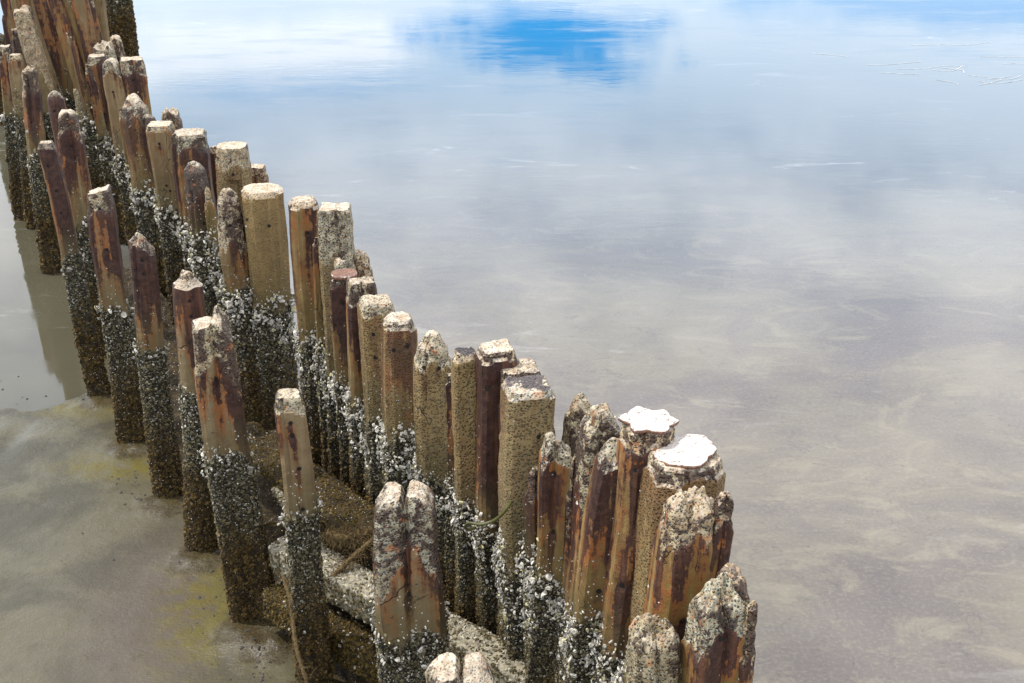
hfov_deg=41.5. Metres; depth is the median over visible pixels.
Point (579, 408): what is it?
concrete pile
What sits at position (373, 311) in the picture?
concrete pile
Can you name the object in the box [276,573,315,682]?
hanging rope
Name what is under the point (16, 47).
concrete pile
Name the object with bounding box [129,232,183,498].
concrete pile
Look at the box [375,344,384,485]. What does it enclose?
concrete pile
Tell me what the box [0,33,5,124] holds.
concrete pile
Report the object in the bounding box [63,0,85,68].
timber slab
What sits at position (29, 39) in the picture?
concrete pile
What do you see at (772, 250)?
water
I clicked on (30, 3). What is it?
timber slab
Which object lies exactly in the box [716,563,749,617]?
concrete pile
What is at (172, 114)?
concrete pile
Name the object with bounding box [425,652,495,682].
concrete pile
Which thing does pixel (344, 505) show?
fallen beam
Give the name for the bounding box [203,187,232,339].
concrete pile
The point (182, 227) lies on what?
concrete pile
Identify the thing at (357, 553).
frayed rope
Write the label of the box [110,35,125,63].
concrete pile
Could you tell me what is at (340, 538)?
frayed rope
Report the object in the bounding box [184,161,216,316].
concrete pile
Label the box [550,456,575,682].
concrete pile
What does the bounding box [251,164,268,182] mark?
concrete pile
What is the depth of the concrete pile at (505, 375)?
7.08 m
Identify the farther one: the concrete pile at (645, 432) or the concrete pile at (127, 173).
the concrete pile at (127, 173)
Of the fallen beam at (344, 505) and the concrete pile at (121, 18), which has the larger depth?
the concrete pile at (121, 18)
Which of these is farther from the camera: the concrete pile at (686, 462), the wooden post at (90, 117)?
the wooden post at (90, 117)
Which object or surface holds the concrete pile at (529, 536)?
on the mud
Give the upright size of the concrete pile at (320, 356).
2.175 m
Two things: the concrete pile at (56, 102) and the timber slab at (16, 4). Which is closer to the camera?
the concrete pile at (56, 102)
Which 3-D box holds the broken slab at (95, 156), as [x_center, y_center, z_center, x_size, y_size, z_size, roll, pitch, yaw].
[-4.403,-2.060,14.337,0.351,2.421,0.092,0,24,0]
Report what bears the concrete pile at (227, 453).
on the mud
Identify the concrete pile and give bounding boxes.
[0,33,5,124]
[0,44,23,220]
[2,15,10,44]
[8,53,35,229]
[11,28,22,56]
[13,5,58,145]
[21,65,61,274]
[37,140,110,396]
[47,90,66,165]
[58,109,106,357]
[73,89,99,189]
[85,64,126,243]
[87,54,122,208]
[87,184,145,443]
[92,40,116,59]
[102,58,136,258]
[105,0,138,56]
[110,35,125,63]
[119,106,136,223]
[120,56,151,114]
[122,93,165,296]
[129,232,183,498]
[141,114,168,299]
[146,121,184,324]
[153,188,168,299]
[161,107,182,129]
[171,133,189,270]
[172,128,217,273]
[172,270,217,551]
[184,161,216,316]
[191,305,274,622]
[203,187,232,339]
[210,145,217,213]
[215,141,251,241]
[217,188,264,426]
[241,183,300,428]
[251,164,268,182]
[274,388,334,682]
[288,195,322,467]
[310,237,328,472]
[317,202,356,479]
[328,268,356,487]
[332,257,346,409]
[341,276,376,497]
[353,249,372,277]
[357,294,394,504]
[368,479,453,682]
[375,311,417,494]
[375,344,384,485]
[401,382,415,482]
[409,330,454,599]
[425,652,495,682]
[439,373,456,612]
[445,347,476,624]
[468,338,517,635]
[491,374,555,660]
[492,358,540,635]
[493,372,508,635]
[514,465,538,668]
[525,431,572,682]
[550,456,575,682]
[551,402,620,682]
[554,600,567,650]
[559,437,618,682]
[561,392,591,457]
[584,406,678,682]
[611,613,681,682]
[618,434,725,665]
[643,486,714,640]
[681,572,745,682]
[709,491,733,579]
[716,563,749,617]
[736,600,757,682]
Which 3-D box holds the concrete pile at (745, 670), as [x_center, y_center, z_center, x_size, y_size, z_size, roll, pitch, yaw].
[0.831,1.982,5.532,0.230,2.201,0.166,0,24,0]
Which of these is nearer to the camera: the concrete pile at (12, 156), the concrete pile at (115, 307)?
the concrete pile at (115, 307)
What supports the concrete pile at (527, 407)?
on the mud
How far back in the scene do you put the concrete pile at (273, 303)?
9.79 m
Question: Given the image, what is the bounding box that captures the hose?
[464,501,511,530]
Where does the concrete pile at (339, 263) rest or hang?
on the mud
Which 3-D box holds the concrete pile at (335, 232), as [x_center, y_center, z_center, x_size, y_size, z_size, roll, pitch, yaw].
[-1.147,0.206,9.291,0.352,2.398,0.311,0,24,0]
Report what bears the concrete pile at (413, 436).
on the mud
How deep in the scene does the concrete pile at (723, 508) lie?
5.37 m
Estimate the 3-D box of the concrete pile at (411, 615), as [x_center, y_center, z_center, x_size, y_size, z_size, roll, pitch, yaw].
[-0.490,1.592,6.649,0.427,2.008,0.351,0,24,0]
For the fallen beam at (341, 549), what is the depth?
8.19 m
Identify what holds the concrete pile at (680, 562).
on the mud
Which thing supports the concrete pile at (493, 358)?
on the mud
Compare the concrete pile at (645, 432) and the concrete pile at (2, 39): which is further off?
the concrete pile at (2, 39)
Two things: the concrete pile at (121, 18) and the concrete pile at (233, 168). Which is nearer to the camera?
the concrete pile at (233, 168)
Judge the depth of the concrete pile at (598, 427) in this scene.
6.12 m
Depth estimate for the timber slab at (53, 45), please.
15.13 m
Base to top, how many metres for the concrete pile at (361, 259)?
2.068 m
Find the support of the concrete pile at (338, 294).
on the mud
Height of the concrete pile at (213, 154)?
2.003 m
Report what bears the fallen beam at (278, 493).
on the fallen beam at (351, 596)
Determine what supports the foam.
on the water
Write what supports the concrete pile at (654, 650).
on the mud
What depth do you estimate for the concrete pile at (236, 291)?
9.78 m
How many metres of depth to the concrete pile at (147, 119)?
12.33 m
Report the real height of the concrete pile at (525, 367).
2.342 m
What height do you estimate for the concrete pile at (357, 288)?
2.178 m
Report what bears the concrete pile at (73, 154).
on the mud
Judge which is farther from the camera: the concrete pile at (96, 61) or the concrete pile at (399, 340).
the concrete pile at (96, 61)
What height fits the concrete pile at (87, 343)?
2.331 m
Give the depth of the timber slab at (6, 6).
16.37 m
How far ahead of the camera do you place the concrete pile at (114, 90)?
13.56 m
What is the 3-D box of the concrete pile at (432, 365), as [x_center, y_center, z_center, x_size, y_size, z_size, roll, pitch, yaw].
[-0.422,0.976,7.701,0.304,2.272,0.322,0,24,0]
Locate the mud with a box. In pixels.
[0,391,345,682]
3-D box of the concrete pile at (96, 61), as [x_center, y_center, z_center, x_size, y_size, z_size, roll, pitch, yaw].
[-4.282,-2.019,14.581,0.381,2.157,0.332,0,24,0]
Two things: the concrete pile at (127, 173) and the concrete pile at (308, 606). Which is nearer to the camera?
the concrete pile at (308, 606)
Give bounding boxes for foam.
[814,42,1021,84]
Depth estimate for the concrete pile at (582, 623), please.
6.04 m
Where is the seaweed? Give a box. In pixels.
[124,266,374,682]
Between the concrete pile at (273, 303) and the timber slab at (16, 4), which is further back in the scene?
the timber slab at (16, 4)
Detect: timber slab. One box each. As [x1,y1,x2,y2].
[0,0,25,67]
[10,0,49,140]
[21,0,60,92]
[33,0,76,110]
[47,0,96,129]
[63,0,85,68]
[71,0,98,63]
[88,0,102,43]
[94,0,109,41]
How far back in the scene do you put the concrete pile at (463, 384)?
7.04 m
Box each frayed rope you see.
[264,516,285,537]
[320,513,373,556]
[324,525,373,592]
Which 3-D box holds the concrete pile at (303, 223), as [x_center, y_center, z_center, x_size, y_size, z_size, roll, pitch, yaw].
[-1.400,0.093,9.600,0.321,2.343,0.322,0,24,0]
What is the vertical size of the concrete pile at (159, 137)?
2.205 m
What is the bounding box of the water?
[0,0,1023,682]
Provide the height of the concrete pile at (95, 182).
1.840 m
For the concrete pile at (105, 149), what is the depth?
14.24 m
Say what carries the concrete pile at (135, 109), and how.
on the mud
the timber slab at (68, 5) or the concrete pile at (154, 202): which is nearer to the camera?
the concrete pile at (154, 202)
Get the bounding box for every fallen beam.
[246,421,374,559]
[262,582,378,682]
[268,535,525,682]
[271,486,324,546]
[320,522,367,568]
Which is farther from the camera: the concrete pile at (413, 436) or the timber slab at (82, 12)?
the timber slab at (82, 12)
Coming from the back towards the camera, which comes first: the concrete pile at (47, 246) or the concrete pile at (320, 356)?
the concrete pile at (47, 246)
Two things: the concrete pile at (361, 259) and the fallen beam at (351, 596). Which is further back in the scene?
the concrete pile at (361, 259)
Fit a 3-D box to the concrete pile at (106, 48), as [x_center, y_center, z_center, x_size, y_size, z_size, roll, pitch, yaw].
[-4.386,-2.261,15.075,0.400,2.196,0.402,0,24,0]
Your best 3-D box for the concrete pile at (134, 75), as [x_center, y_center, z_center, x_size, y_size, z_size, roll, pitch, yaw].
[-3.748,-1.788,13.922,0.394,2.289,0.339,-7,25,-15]
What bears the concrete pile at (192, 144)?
on the mud
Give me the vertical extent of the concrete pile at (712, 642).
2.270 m
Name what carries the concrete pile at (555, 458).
on the mud
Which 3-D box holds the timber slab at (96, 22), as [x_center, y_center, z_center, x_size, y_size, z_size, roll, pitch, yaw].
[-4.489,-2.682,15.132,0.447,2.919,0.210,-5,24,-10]
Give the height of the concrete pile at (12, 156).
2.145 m
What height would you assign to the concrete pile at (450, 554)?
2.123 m
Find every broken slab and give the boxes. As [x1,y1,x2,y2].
[66,33,104,187]
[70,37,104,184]
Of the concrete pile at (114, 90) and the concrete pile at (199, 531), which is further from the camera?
the concrete pile at (114, 90)
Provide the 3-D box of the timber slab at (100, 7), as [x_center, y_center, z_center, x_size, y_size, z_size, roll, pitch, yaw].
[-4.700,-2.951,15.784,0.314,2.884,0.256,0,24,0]
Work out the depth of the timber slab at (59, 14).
14.75 m
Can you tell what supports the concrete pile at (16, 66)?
on the mud
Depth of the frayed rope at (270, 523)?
8.17 m
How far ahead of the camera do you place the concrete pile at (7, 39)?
16.84 m
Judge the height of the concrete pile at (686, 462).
2.466 m

